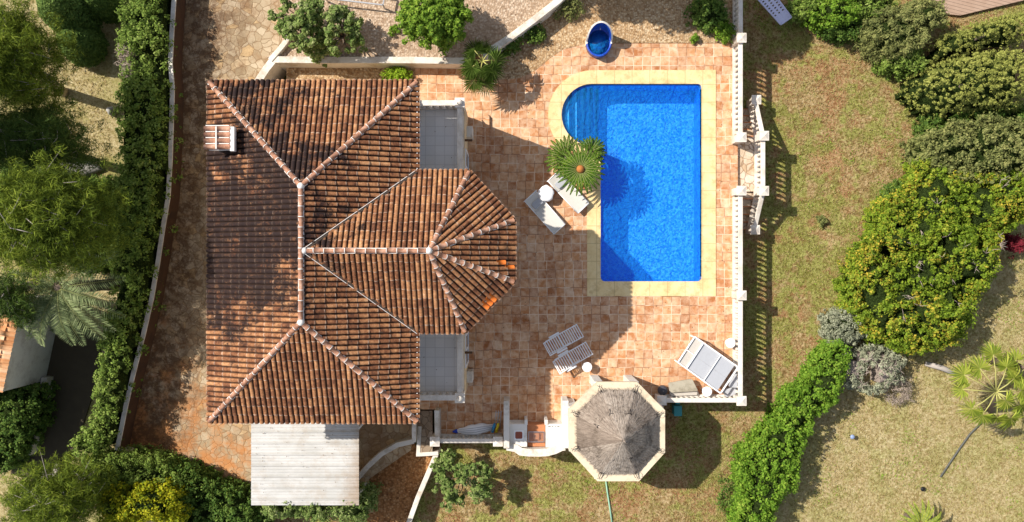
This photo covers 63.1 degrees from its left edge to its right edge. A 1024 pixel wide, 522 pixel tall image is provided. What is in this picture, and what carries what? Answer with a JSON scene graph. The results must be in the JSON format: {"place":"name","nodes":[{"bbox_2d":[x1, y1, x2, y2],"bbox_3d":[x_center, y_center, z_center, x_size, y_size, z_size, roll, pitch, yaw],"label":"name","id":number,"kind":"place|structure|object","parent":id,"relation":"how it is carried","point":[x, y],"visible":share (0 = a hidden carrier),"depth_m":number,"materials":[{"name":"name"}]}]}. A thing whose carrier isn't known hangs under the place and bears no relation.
{"place":"outdoors","nodes":[
{"label":"outdoors","id":0,"kind":"place"},
{"bbox_2d":[11,320,100,477],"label":"soil","id":1,"kind":"structure","parent":0,"point":[72,369],"depth_m":35.08,"materials":[{"name":"soil"}]},
{"bbox_2d":[0,380,60,475],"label":"hedge","id":2,"kind":"object","parent":1,"relation":"on","point":[25,413],"visible":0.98,"depth_m":33.58,"materials":[{"name":"green plant"}]},
{"bbox_2d":[28,376,53,454],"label":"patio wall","id":3,"kind":"structure","parent":1,"relation":"on","point":[47,379],"depth_m":34.74,"materials":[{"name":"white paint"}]},
{"bbox_2d":[129,0,411,512],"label":"driveway","id":4,"kind":"structure","parent":0,"point":[171,411],"depth_m":34.48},
{"bbox_2d":[255,60,285,80],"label":"retaining wall","id":5,"kind":"structure","parent":4,"relation":"on","point":[270,69],"depth_m":33.38,"materials":[{"name":"white paint"}]},
{"bbox_2d":[251,422,366,504],"bbox_3d":[-8.025,7.387,33.625,4.178,2.650,4.173,0,90,0],"label":"carport","id":6,"kind":"object","parent":4,"relation":"on","point":[310,472],"visible":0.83,"depth_m":32.35,"materials":[{"name":"wood"}]},
{"bbox_2d":[0,0,1023,521],"bbox_3d":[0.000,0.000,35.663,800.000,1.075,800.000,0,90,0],"label":"ground","id":7,"kind":"structure","parent":0,"point":[802,278],"depth_m":35.15,"materials":[{"name":"plant"}]},
{"bbox_2d":[0,295,63,392],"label":"neighbour house","id":8,"kind":"structure","parent":7,"relation":"on","point":[24,362],"depth_m":32.99,"materials":[{"name":"orange tile"}]},
{"bbox_2d":[0,0,87,125],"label":"pine tree","id":9,"kind":"object","parent":7,"relation":"on","point":[24,47],"visible":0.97,"depth_m":28.06,"materials":[{"name":"green plant"}]},
{"bbox_2d":[0,263,94,340],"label":"pine tree","id":10,"kind":"object","parent":7,"relation":"on","point":[12,303],"visible":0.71,"depth_m":29.93,"materials":[{"name":"green plant"}]},
{"bbox_2d":[0,96,112,182],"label":"pine tree","id":11,"kind":"object","parent":7,"relation":"on","point":[26,135],"visible":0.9,"depth_m":28.60,"materials":[{"name":"green plant"}]},
{"bbox_2d":[10,243,125,346],"bbox_3d":[-16.798,0.969,32.797,4.727,4.907,4.550,0,90,0],"label":"date palm","id":12,"kind":"object","parent":7,"relation":"on","point":[66,288],"visible":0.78,"depth_m":30.62,"materials":[{"name":"green plant"}]},
{"bbox_2d":[36,0,103,32],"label":"clipped cypress","id":13,"kind":"object","parent":7,"relation":"on","point":[76,13],"visible":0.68,"depth_m":32.87,"materials":[{"name":"green plant"}]},
{"bbox_2d":[0,433,141,521],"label":"pine tree","id":14,"kind":"object","parent":7,"relation":"on","point":[59,496],"visible":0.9,"depth_m":30.66,"materials":[{"name":"green plant"}]},
{"bbox_2d":[0,140,147,287],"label":"pine tree","id":15,"kind":"object","parent":7,"relation":"on","point":[50,218],"visible":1,"depth_m":25.77,"materials":[{"name":"green plant"}]},
{"bbox_2d":[60,161,103,176],"bbox_3d":[-18.417,-3.814,34.934,2.590,0.432,1.013,0,90,0],"label":"boulder","id":16,"kind":"object","parent":7,"relation":"on","point":[93,171],"visible":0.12,"depth_m":34.88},
{"bbox_2d":[56,27,109,67],"bbox_3d":[-17.695,-8.932,34.100,1.845,2.200,1.818,0,90,0],"label":"clipped cypress","id":17,"kind":"object","parent":7,"relation":"on","point":[92,43],"visible":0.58,"depth_m":33.86,"materials":[{"name":"green plant"}]},
{"bbox_2d":[63,174,118,278],"bbox_3d":[-17.691,-1.408,34.366,3.421,1.786,4.465,0,90,0],"label":"ivy shrub","id":18,"kind":"object","parent":7,"relation":"on","point":[106,270],"visible":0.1,"depth_m":34.18,"materials":[{"name":"green plant"}]},
{"bbox_2d":[83,0,125,24],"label":"clipped cypress","id":19,"kind":"object","parent":7,"relation":"on","point":[103,10],"visible":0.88,"depth_m":33.88,"materials":[{"name":"green plant"}]},
{"bbox_2d":[67,0,185,461],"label":"hedge","id":20,"kind":"object","parent":7,"relation":"on","point":[145,102],"visible":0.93,"depth_m":32.61,"materials":[{"name":"green plant"}]},
{"bbox_2d":[114,43,140,77],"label":"dead shrub","id":21,"kind":"object","parent":7,"relation":"on","point":[125,56],"visible":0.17,"depth_m":32.51,"materials":[{"name":"grey plant"}]},
{"bbox_2d":[81,443,190,495],"bbox_3d":[-15.046,8.721,33.797,4.441,3.185,2.502,0,90,0],"label":"hedge","id":22,"kind":"object","parent":7,"relation":"on","point":[130,469],"visible":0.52,"depth_m":33.04,"materials":[{"name":"green plant"}]},
{"bbox_2d":[89,475,194,521],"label":"yellow shrub","id":23,"kind":"object","parent":7,"relation":"on","point":[155,503],"visible":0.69,"depth_m":32.01,"materials":[{"name":"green plant"}]},
{"bbox_2d":[115,0,185,450],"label":"boundary wall","id":24,"kind":"structure","parent":7,"relation":"on","point":[162,262],"depth_m":33.68,"materials":[{"name":"paint"}]},
{"bbox_2d":[164,451,273,521],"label":"hedge","id":25,"kind":"object","parent":7,"relation":"on","point":[212,497],"visible":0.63,"depth_m":33.40,"materials":[{"name":"green plant"}]},
{"bbox_2d":[260,501,306,521],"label":"oleander","id":26,"kind":"object","parent":7,"relation":"on","point":[279,511],"visible":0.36,"depth_m":32.59,"materials":[{"name":"green plant"}]},
{"bbox_2d":[293,502,340,521],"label":"oleander","id":27,"kind":"object","parent":7,"relation":"on","point":[314,513],"visible":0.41,"depth_m":32.58,"materials":[{"name":"green plant"}]},
{"bbox_2d":[286,68,414,80],"bbox_3d":[-6.550,-6.725,34.710,5.300,1.380,2.450,0,90,0],"label":"gravel bed","id":28,"kind":"object","parent":7,"relation":"on","point":[333,73],"visible":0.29,"depth_m":34.02,"materials":[{"name":"gravel"}]},
{"bbox_2d":[380,66,412,80],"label":"bush","id":29,"kind":"object","parent":28,"relation":"on","point":[397,72],"visible":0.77,"depth_m":33.53,"materials":[{"name":"green plant"}]},
{"bbox_2d":[331,480,383,521],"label":"oleander","id":30,"kind":"object","parent":7,"relation":"on","point":[368,496],"visible":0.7,"depth_m":32.85,"materials":[{"name":"green plant"}]},
{"bbox_2d":[203,79,516,423],"bbox_3d":[-5.180,-0.324,31.065,10.697,8.270,11.886,0,90,0],"label":"villa","id":31,"kind":"object","parent":7,"relation":"on","point":[361,252],"visible":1,"depth_m":28.09,"materials":[{"name":"brown tile"}]},
{"bbox_2d":[465,332,468,367],"bbox_3d":[-1.765,3.400,32.500,0.070,2.000,1.300,0,90,0],"label":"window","id":32,"kind":"structure","parent":31,"relation":"in","point":[466,335],"depth_m":32.27,"materials":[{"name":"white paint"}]},
{"bbox_2d":[359,437,414,479],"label":"curved wall","id":33,"kind":"structure","parent":7,"relation":"on","point":[384,451],"depth_m":34.15,"materials":[{"name":"white paint"}]},
{"bbox_2d":[367,443,432,521],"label":"rust gravel bed","id":34,"kind":"object","parent":7,"relation":"on","point":[400,479],"visible":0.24,"depth_m":34.93,"materials":[{"name":"gravel"}]},
{"bbox_2d":[267,0,552,58],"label":"gravel garden","id":35,"kind":"object","parent":7,"relation":"on","point":[494,21],"visible":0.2,"depth_m":33.38,"materials":[{"name":"gravel"}]},
{"bbox_2d":[268,39,291,61],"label":"garden wall","id":36,"kind":"structure","parent":35,"relation":"on","point":[281,48],"depth_m":33.14,"materials":[{"name":"white paint"}]},
{"bbox_2d":[267,0,324,57],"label":"tree","id":37,"kind":"object","parent":35,"relation":"on","point":[305,18],"visible":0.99,"depth_m":31.72,"materials":[{"name":"green plant"}]},
{"bbox_2d":[304,30,339,67],"bbox_3d":[-7.426,-8.525,32.819,1.116,2.406,1.646,33,90,0],"label":"tree","id":38,"kind":"object","parent":35,"relation":"on","point":[316,39],"visible":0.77,"depth_m":32.47,"materials":[{"name":"green plant"}]},
{"bbox_2d":[315,4,367,57],"bbox_3d":[-6.708,-8.928,32.365,2.183,2.143,2.138,0,90,0],"label":"tree","id":39,"kind":"object","parent":35,"relation":"on","point":[350,26],"visible":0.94,"depth_m":32.03,"materials":[{"name":"green plant"}]},
{"bbox_2d":[273,56,464,70],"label":"retaining wall","id":40,"kind":"structure","parent":35,"relation":"on","point":[284,62],"depth_m":33.18,"materials":[{"name":"white paint"}]},
{"bbox_2d":[394,0,473,55],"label":"tree","id":41,"kind":"object","parent":35,"relation":"on","point":[440,24],"visible":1,"depth_m":31.26,"materials":[{"name":"green plant"}]},
{"bbox_2d":[407,455,437,521],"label":"garden wall","id":42,"kind":"structure","parent":7,"relation":"on","point":[419,494],"depth_m":34.20,"materials":[{"name":"white paint"}]},
{"bbox_2d":[417,410,434,451],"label":"stone steps","id":43,"kind":"structure","parent":7,"relation":"on","point":[426,422],"depth_m":34.12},
{"bbox_2d":[416,426,440,456],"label":"stair wall","id":44,"kind":"structure","parent":7,"relation":"on","point":[436,450],"depth_m":34.10,"materials":[{"name":"white paint"}]},
{"bbox_2d":[434,407,440,437],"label":"stair wall","id":45,"kind":"structure","parent":7,"relation":"on","point":[437,415],"depth_m":33.30,"materials":[{"name":"white paint"}]},
{"bbox_2d":[430,447,493,512],"bbox_3d":[-1.985,8.764,33.906,2.593,2.598,2.564,0,90,0],"label":"tree","id":46,"kind":"object","parent":7,"relation":"on","point":[481,490],"visible":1,"depth_m":33.20,"materials":[{"name":"green plant"}]},
{"bbox_2d":[672,403,681,415],"bbox_3d":[6.880,6.134,34.845,0.340,0.570,0.600,0,90,0],"label":"garden box","id":47,"kind":"object","parent":7,"relation":"on","point":[676,409],"visible":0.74,"depth_m":34.56,"materials":[{"name":"teal plastic"}]},
{"bbox_2d":[715,474,737,514],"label":"bush","id":48,"kind":"object","parent":7,"relation":"on","point":[722,504],"visible":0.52,"depth_m":34.79,"materials":[{"name":"green plant"}]},
{"bbox_2d":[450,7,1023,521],"bbox_3d":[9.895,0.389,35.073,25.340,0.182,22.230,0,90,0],"label":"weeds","id":49,"kind":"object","parent":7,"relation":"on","point":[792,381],"visible":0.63,"depth_m":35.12,"materials":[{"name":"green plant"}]},
{"bbox_2d":[738,108,753,229],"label":"garden stairs","id":50,"kind":"structure","parent":7,"relation":"on","point":[746,163],"depth_m":34.16,"materials":[{"name":"stone"}]},
{"bbox_2d":[745,95,768,233],"bbox_3d":[9.985,-3.940,34.080,0.450,2.040,5.700,0,90,0],"label":"balustrade","id":51,"kind":"object","parent":50,"relation":"on","point":[760,138],"visible":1,"depth_m":33.97,"materials":[{"name":"stone"}]},
{"bbox_2d":[758,0,791,24],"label":"slatted sun lounger","id":52,"kind":"object","parent":7,"relation":"on","point":[782,17],"visible":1,"depth_m":34.40,"materials":[{"name":"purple plastic"}]},
{"bbox_2d":[725,337,853,521],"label":"hedge","id":53,"kind":"object","parent":7,"relation":"on","point":[766,466],"visible":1,"depth_m":33.63,"materials":[{"name":"green plant"}]},
{"bbox_2d":[784,0,825,24],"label":"bush","id":54,"kind":"object","parent":7,"relation":"on","point":[796,9],"visible":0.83,"depth_m":34.06,"materials":[{"name":"green plant"}]},
{"bbox_2d":[799,0,861,36],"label":"bush","id":55,"kind":"object","parent":7,"relation":"on","point":[836,13],"visible":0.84,"depth_m":33.66,"materials":[{"name":"green plant"}]},
{"bbox_2d":[816,306,867,349],"bbox_3d":[13.657,2.705,34.305,1.942,1.795,1.847,0,90,0],"label":"bush","id":56,"kind":"object","parent":7,"relation":"on","point":[836,324],"visible":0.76,"depth_m":33.99,"materials":[{"name":"green plant"}]},
{"bbox_2d":[815,16,869,46],"bbox_3d":[13.892,-9.600,34.499,2.463,1.463,1.283,0,90,0],"label":"bush","id":57,"kind":"object","parent":7,"relation":"on","point":[843,34],"visible":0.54,"depth_m":34.30,"materials":[{"name":"green plant"}]},
{"bbox_2d":[843,0,898,21],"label":"bush","id":58,"kind":"object","parent":7,"relation":"on","point":[868,7],"visible":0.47,"depth_m":33.65,"materials":[{"name":"green plant"}]},
{"bbox_2d":[838,341,906,396],"bbox_3d":[14.742,4.422,34.255,2.989,1.903,2.240,0,90,0],"label":"bush","id":59,"kind":"object","parent":7,"relation":"on","point":[885,366],"visible":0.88,"depth_m":34.06,"materials":[{"name":"grey plant"}]},
{"bbox_2d":[849,4,931,67],"bbox_3d":[15.491,-9.189,34.075,2.950,2.351,2.286,0,90,0],"label":"bush","id":60,"kind":"object","parent":7,"relation":"on","point":[883,34],"visible":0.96,"depth_m":33.48,"materials":[{"name":"green plant"}]},
{"bbox_2d":[875,178,905,198],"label":"bush","id":61,"kind":"object","parent":7,"relation":"on","point":[890,187],"visible":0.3,"depth_m":34.25,"materials":[{"name":"green plant"}]},
{"bbox_2d":[883,373,914,409],"bbox_3d":[16.061,5.397,34.736,1.501,1.084,1.547,-21,90,0],"label":"bush","id":62,"kind":"object","parent":7,"relation":"on","point":[906,397],"visible":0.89,"depth_m":34.63,"materials":[{"name":"grey plant"}]},
{"bbox_2d":[871,44,929,82],"bbox_3d":[16.083,-8.245,34.429,2.145,1.745,1.770,0,90,0],"label":"bush","id":63,"kind":"object","parent":7,"relation":"on","point":[916,62],"visible":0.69,"depth_m":34.04,"materials":[{"name":"green plant"}]},
{"bbox_2d":[897,499,940,521],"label":"cycad","id":64,"kind":"object","parent":7,"relation":"on","point":[908,517],"visible":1,"depth_m":33.86,"materials":[{"name":"green plant"}]},
{"bbox_2d":[896,0,949,35],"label":"bush","id":65,"kind":"object","parent":7,"relation":"on","point":[934,17],"visible":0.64,"depth_m":33.50,"materials":[{"name":"green plant"}]},
{"bbox_2d":[831,157,1023,356],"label":"shrub bank","id":66,"kind":"object","parent":7,"relation":"on","point":[921,288],"visible":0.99,"depth_m":32.97,"materials":[{"name":"green plant"}]},
{"bbox_2d":[911,112,946,140],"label":"bush","id":67,"kind":"object","parent":7,"relation":"on","point":[922,126],"visible":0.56,"depth_m":34.19,"materials":[{"name":"green plant"}]},
{"bbox_2d":[924,361,954,373],"bbox_3d":[18.001,4.491,34.950,1.435,0.240,0.272,19,90,0],"label":"fallen log","id":68,"kind":"object","parent":7,"relation":"on","point":[937,366],"visible":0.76,"depth_m":34.86,"materials":[{"name":"wood"}]},
{"bbox_2d":[895,43,1023,124],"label":"bush","id":69,"kind":"object","parent":7,"relation":"on","point":[972,83],"visible":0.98,"depth_m":33.20,"materials":[{"name":"green plant"}]},
{"bbox_2d":[939,423,981,476],"bbox_3d":[18.985,7.741,35.100,0.196,0.069,3.318,38,90,0],"label":"trunk","id":70,"kind":"object","parent":7,"relation":"on","point":[961,445],"visible":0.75,"depth_m":35.06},
{"bbox_2d":[899,111,1023,183],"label":"shrub bank","id":71,"kind":"object","parent":7,"relation":"on","point":[995,145],"visible":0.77,"depth_m":33.06,"materials":[{"name":"green plant"}]},
{"bbox_2d":[922,9,1023,66],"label":"bush","id":72,"kind":"object","parent":7,"relation":"on","point":[997,33],"visible":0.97,"depth_m":33.72,"materials":[{"name":"green plant"}]},
{"bbox_2d":[931,0,1023,16],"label":"wooden deck","id":73,"kind":"structure","parent":7,"relation":"on","point":[957,8],"depth_m":34.95,"materials":[{"name":"wood"}]},
{"bbox_2d":[939,103,1023,126],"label":"bush","id":74,"kind":"object","parent":7,"relation":"on","point":[1000,112],"visible":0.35,"depth_m":33.95,"materials":[{"name":"green plant"}]},
{"bbox_2d":[946,340,1023,431],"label":"fan palm","id":75,"kind":"object","parent":7,"relation":"on","point":[963,380],"visible":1,"depth_m":31.72,"materials":[{"name":"green plant"}]},
{"bbox_2d":[986,346,1023,388],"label":"fan palm","id":76,"kind":"object","parent":7,"relation":"on","point":[1018,356],"visible":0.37,"depth_m":32.55,"materials":[{"name":"green plant"}]},
{"bbox_2d":[998,232,1023,258],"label":"bush","id":77,"kind":"object","parent":7,"relation":"on","point":[1015,243],"visible":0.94,"depth_m":34.35,"materials":[{"name":"red plant"}]},
{"bbox_2d":[415,43,737,441],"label":"terrace","id":78,"kind":"structure","parent":0,"point":[619,329],"depth_m":34.00,"materials":[{"name":"tile"}]},
{"bbox_2d":[183,41,731,492],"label":"fallen leaves","id":79,"kind":"object","parent":78,"relation":"on","point":[510,294],"visible":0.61,"depth_m":33.99,"materials":[{"name":"brown plant"}]},
{"bbox_2d":[430,433,502,445],"bbox_3d":[-1.810,7.150,33.465,2.880,1.070,0.380,0,90,0],"label":"balustrade","id":80,"kind":"object","parent":78,"relation":"on","point":[496,439],"visible":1,"depth_m":33.16,"materials":[{"name":"paint"}]},
{"bbox_2d":[452,423,495,434],"bbox_3d":[-1.529,6.800,33.714,1.782,0.551,0.483,0,90,0],"label":"folded parasol","id":81,"kind":"object","parent":78,"relation":"on","point":[476,429],"visible":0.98,"depth_m":33.62,"materials":[{"name":"white fabric"}]},
{"bbox_2d":[459,58,498,98],"bbox_3d":[-1.289,-7.276,33.260,1.760,1.680,1.759,0,90,0],"label":"fan palm","id":82,"kind":"object","parent":78,"relation":"on","point":[479,86],"visible":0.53,"depth_m":32.62,"materials":[{"name":"green plant"}]},
{"bbox_2d":[504,396,568,456],"bbox_3d":[0.950,6.625,34.075,2.560,2.450,2.250,0,90,0],"label":"barbecue","id":83,"kind":"object","parent":78,"relation":"on","point":[525,437],"visible":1,"depth_m":33.10,"materials":[{"name":"white paint"}]},
{"bbox_2d":[523,190,564,233],"bbox_3d":[1.325,-1.950,33.761,0.700,0.482,1.820,-42,90,0],"label":"sun lounger","id":84,"kind":"object","parent":78,"relation":"on","point":[549,217],"visible":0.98,"depth_m":33.69,"materials":[{"name":"white paint"}]},
{"bbox_2d":[538,185,553,201],"bbox_3d":[1.368,-2.734,33.743,0.662,0.513,0.688,0,90,0],"label":"side table","id":85,"kind":"object","parent":78,"relation":"on","point":[545,192],"visible":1,"depth_m":33.50,"materials":[{"name":"white paint"}]},
{"bbox_2d":[544,134,577,178],"bbox_3d":[1.928,-4.181,33.523,1.262,1.155,1.810,6,90,0],"label":"cycad","id":86,"kind":"object","parent":78,"relation":"on","point":[555,152],"visible":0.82,"depth_m":33.09,"materials":[{"name":"green plant"}]},
{"bbox_2d":[543,324,583,355],"bbox_3d":[2.064,3.169,33.651,1.567,0.701,0.770,-29,90,0],"label":"slatted lounger","id":87,"kind":"object","parent":78,"relation":"on","point":[558,350],"visible":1,"depth_m":33.55,"materials":[{"name":"white paint"}]},
{"bbox_2d":[547,173,588,213],"bbox_3d":[2.273,-2.780,33.761,0.700,0.482,1.820,-43,90,0],"label":"sun lounger","id":88,"kind":"object","parent":78,"relation":"on","point":[578,203],"visible":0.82,"depth_m":33.69,"materials":[{"name":"white paint"}]},
{"bbox_2d":[553,342,592,373],"bbox_3d":[2.439,3.888,33.651,1.568,0.701,0.770,-30,90,0],"label":"slatted lounger","id":89,"kind":"object","parent":78,"relation":"on","point":[574,365],"visible":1,"depth_m":33.55,"materials":[{"name":"white paint"}]},
{"bbox_2d":[553,143,605,195],"bbox_3d":[2.652,-3.615,33.365,2.106,1.470,2.128,0,90,0],"label":"cycad","id":90,"kind":"object","parent":78,"relation":"on","point":[580,169],"visible":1,"depth_m":32.74,"materials":[{"name":"green plant"}]},
{"bbox_2d":[577,136,606,162],"bbox_3d":[3.321,-4.536,33.629,0.851,0.943,1.382,-45,90,0],"label":"cycad","id":91,"kind":"object","parent":78,"relation":"on","point":[595,143],"visible":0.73,"depth_m":33.27,"materials":[{"name":"green plant"}]},
{"bbox_2d":[585,21,612,58],"bbox_3d":[3.500,-8.823,33.370,1.050,1.260,1.202,0,90,0],"label":"egg chair","id":92,"kind":"object","parent":78,"relation":"on","point":[598,41],"visible":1,"depth_m":33.66,"materials":[{"name":"blue plastic"}]},
{"bbox_2d":[567,375,664,480],"bbox_3d":[4.002,6.517,32.667,3.686,5.266,3.788,0,90,0],"label":"gazebo","id":93,"kind":"object","parent":78,"relation":"on","point":[616,430],"visible":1,"depth_m":31.52,"materials":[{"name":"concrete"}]},
{"bbox_2d":[548,70,715,295],"bbox_3d":[4.885,-3.175,34.108,6.830,0.285,9.210,0,90,0],"label":"pool coping","id":94,"kind":"object","parent":78,"relation":"on","point":[705,285],"visible":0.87,"depth_m":33.97,"materials":[{"name":"stone"}]},
{"bbox_2d":[562,84,701,280],"bbox_3d":[4.870,-3.195,34.715,5.700,1.470,8.050,0,90,0],"label":"pool basin","id":95,"kind":"object","parent":78,"relation":"in","point":[651,186],"visible":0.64,"depth_m":35.45,"materials":[{"name":"tile"}]},
{"bbox_2d":[672,391,698,397],"bbox_3d":[6.995,5.362,33.930,1.199,0.140,0.404,0,90,0],"label":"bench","id":96,"kind":"object","parent":78,"relation":"on","point":[694,396],"visible":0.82,"depth_m":33.86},
{"bbox_2d":[669,389,696,395],"bbox_3d":[6.925,5.241,33.788,1.157,0.135,0.465,0,90,0],"label":"cushion","id":97,"kind":"object","parent":96,"relation":"on","point":[691,393],"visible":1,"depth_m":33.72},
{"bbox_2d":[668,379,697,392],"bbox_3d":[6.886,5.024,33.648,1.154,0.135,0.500,-3,90,0],"label":"cushion","id":98,"kind":"object","parent":97,"relation":"on","point":[686,385],"visible":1,"depth_m":33.58,"materials":[{"name":"beige fabric"}]},
{"bbox_2d":[655,393,735,404],"bbox_3d":[7.345,5.540,33.565,3.170,1.070,0.380,0,90,0],"label":"balustrade","id":99,"kind":"object","parent":78,"relation":"on","point":[700,398],"visible":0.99,"depth_m":33.16,"materials":[{"name":"stone"}]},
{"bbox_2d":[674,335,737,393],"bbox_3d":[7.791,4.142,33.595,2.188,0.810,1.310,35,90,0],"label":"daybed","id":100,"kind":"object","parent":78,"relation":"on","point":[699,351],"visible":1,"depth_m":33.27,"materials":[{"name":"fabric"}]},
{"bbox_2d":[732,186,745,405],"bbox_3d":[9.090,1.375,33.465,0.380,1.070,8.710,0,90,0],"label":"balustrade","id":101,"kind":"object","parent":78,"relation":"on","point":[738,295],"visible":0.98,"depth_m":33.16,"materials":[{"name":"stone"}]},
{"bbox_2d":[732,0,745,143],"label":"balustrade","id":102,"kind":"object","parent":78,"relation":"on","point":[738,133],"visible":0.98,"depth_m":33.16,"materials":[{"name":"paint"}]},
{"bbox_2d":[475,0,731,80],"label":"gravel bank","id":103,"kind":"structure","parent":0,"point":[646,21],"depth_m":33.99,"materials":[{"name":"gravel"}]},
{"bbox_2d":[459,38,510,83],"bbox_3d":[-1.044,-7.769,33.059,2.148,2.081,1.911,0,90,0],"label":"fan palm","id":104,"kind":"object","parent":103,"relation":"on","point":[471,65],"visible":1,"depth_m":32.22,"materials":[{"name":"green plant"}]},
{"bbox_2d":[501,35,524,56],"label":"bush","id":105,"kind":"object","parent":103,"relation":"on","point":[514,46],"visible":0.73,"depth_m":33.52,"materials":[{"name":"green plant"}]},
{"bbox_2d":[481,0,564,61],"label":"retaining wall","id":106,"kind":"structure","parent":103,"relation":"on","point":[545,13],"depth_m":33.15,"materials":[{"name":"white paint"}]},
{"bbox_2d":[521,21,546,44],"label":"bush","id":107,"kind":"object","parent":103,"relation":"on","point":[533,36],"visible":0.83,"depth_m":33.60,"materials":[{"name":"green plant"}]},
{"bbox_2d":[550,0,585,22],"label":"bush","id":108,"kind":"object","parent":103,"relation":"on","point":[566,5],"visible":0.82,"depth_m":33.58,"materials":[{"name":"green plant"}]},
{"bbox_2d":[682,0,730,35],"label":"bush","id":109,"kind":"object","parent":103,"relation":"on","point":[706,14],"visible":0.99,"depth_m":33.34,"materials":[{"name":"green plant"}]},
{"bbox_2d":[710,18,736,44],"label":"bush","id":110,"kind":"object","parent":103,"relation":"on","point":[726,29],"visible":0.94,"depth_m":33.53,"materials":[{"name":"green plant"}]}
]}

